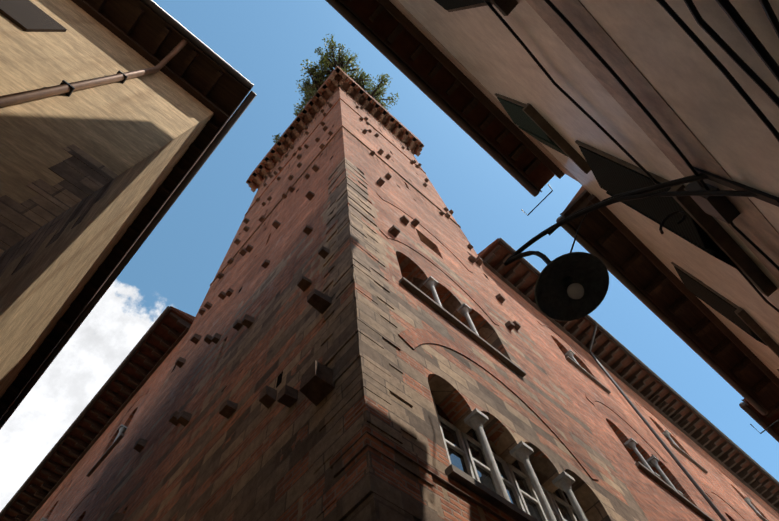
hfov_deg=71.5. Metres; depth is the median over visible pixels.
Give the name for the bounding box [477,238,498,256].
palazzo wing roof
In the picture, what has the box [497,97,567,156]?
white window shutters
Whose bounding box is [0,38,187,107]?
ochre house downpipe
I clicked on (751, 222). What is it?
white house painted band
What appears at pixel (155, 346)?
palazzo eave boards
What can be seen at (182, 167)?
ochre house eave
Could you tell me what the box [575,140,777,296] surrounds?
white house window glass
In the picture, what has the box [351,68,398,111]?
foliage
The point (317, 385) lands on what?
tower putlog corbels
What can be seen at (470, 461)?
window frames
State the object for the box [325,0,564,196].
white house eave boards
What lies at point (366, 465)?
torre guinigi quoins
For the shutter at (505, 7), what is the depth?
3.50 m
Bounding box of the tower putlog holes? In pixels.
[114,107,488,511]
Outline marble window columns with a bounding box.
[40,276,760,520]
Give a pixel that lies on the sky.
(267, 42)
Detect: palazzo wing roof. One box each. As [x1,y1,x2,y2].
[170,306,194,320]
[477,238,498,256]
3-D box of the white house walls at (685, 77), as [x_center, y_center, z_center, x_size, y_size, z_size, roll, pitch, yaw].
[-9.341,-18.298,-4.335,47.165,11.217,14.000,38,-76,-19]
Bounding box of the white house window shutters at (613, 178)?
[579,146,741,271]
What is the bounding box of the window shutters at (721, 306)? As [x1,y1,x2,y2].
[674,266,766,345]
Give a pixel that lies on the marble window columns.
(520, 451)
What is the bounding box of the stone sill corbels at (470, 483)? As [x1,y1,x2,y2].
[86,277,767,520]
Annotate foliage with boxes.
[272,65,349,142]
[293,86,314,115]
[295,58,332,106]
[312,34,374,86]
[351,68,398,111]
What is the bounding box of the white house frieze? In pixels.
[390,0,579,182]
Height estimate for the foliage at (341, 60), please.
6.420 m
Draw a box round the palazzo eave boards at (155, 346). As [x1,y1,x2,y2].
[0,306,192,520]
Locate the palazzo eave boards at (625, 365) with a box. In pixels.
[480,238,778,512]
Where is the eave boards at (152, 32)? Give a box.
[71,0,253,129]
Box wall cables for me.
[483,0,778,311]
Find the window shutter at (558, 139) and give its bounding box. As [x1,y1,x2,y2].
[494,93,590,173]
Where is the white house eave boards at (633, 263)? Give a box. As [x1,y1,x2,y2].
[556,189,778,414]
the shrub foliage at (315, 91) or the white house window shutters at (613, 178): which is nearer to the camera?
the white house window shutters at (613, 178)
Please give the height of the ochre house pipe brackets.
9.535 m
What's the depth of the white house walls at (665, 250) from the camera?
7.71 m
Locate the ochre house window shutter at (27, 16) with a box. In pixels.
[0,0,66,31]
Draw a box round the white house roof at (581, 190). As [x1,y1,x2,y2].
[565,186,584,208]
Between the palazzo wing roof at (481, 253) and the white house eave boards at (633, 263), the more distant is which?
the palazzo wing roof at (481, 253)
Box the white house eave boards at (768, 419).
[739,398,778,441]
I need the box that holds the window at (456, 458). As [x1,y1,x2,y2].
[435,403,634,520]
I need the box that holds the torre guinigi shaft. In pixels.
[95,87,647,520]
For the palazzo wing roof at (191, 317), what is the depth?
20.56 m
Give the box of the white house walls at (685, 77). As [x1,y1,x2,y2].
[389,0,778,303]
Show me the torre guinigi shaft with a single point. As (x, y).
(251, 458)
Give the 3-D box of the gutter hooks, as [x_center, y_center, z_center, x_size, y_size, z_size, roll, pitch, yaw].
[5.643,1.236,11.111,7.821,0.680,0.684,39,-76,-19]
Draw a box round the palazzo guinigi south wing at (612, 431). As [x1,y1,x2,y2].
[486,267,778,520]
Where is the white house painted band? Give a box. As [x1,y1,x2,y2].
[526,0,778,280]
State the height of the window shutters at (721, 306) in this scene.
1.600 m
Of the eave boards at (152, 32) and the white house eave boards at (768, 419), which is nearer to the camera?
the eave boards at (152, 32)
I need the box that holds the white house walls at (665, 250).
[580,183,778,377]
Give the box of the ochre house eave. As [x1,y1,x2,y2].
[0,91,248,418]
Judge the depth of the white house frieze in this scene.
8.55 m
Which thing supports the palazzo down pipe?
attached to the palazzo guinigi south wing at (612, 431)
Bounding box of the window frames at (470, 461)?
[432,396,588,520]
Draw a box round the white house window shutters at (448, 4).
[434,0,489,9]
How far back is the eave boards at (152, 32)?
10.73 m
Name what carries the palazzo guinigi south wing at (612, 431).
on the ground
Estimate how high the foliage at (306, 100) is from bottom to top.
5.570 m
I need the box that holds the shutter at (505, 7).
[447,0,517,15]
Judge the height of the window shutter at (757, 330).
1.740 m
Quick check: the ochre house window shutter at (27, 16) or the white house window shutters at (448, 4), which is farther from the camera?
the ochre house window shutter at (27, 16)
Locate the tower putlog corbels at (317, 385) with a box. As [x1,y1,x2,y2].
[108,102,520,520]
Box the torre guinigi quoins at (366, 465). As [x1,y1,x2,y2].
[313,157,438,520]
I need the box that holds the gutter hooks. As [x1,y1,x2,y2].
[521,184,778,433]
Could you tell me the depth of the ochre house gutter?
12.25 m
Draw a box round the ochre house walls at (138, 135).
[0,0,213,398]
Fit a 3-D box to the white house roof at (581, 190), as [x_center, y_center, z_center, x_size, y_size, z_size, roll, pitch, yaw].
[10.796,-4.634,10.589,7.255,2.400,15.050,38,-76,-19]
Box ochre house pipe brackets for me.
[60,70,127,96]
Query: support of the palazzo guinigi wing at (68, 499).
on the ground
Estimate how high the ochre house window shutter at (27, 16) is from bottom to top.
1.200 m
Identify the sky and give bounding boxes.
[0,0,778,511]
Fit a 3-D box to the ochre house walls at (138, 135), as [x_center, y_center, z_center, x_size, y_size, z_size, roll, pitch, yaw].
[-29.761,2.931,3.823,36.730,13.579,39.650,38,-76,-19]
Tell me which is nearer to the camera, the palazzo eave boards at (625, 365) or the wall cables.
the wall cables
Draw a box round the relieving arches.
[38,193,751,520]
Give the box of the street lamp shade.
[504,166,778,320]
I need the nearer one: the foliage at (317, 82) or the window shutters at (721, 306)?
the window shutters at (721, 306)
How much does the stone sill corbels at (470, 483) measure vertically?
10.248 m
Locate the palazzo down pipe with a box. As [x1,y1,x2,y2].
[588,325,726,520]
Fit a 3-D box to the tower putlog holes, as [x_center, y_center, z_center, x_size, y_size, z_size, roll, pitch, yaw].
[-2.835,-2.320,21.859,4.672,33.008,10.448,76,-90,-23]
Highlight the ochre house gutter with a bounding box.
[0,91,256,429]
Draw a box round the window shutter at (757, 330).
[671,262,778,356]
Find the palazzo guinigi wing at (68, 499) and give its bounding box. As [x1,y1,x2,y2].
[30,332,187,520]
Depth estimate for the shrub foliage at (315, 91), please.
39.19 m

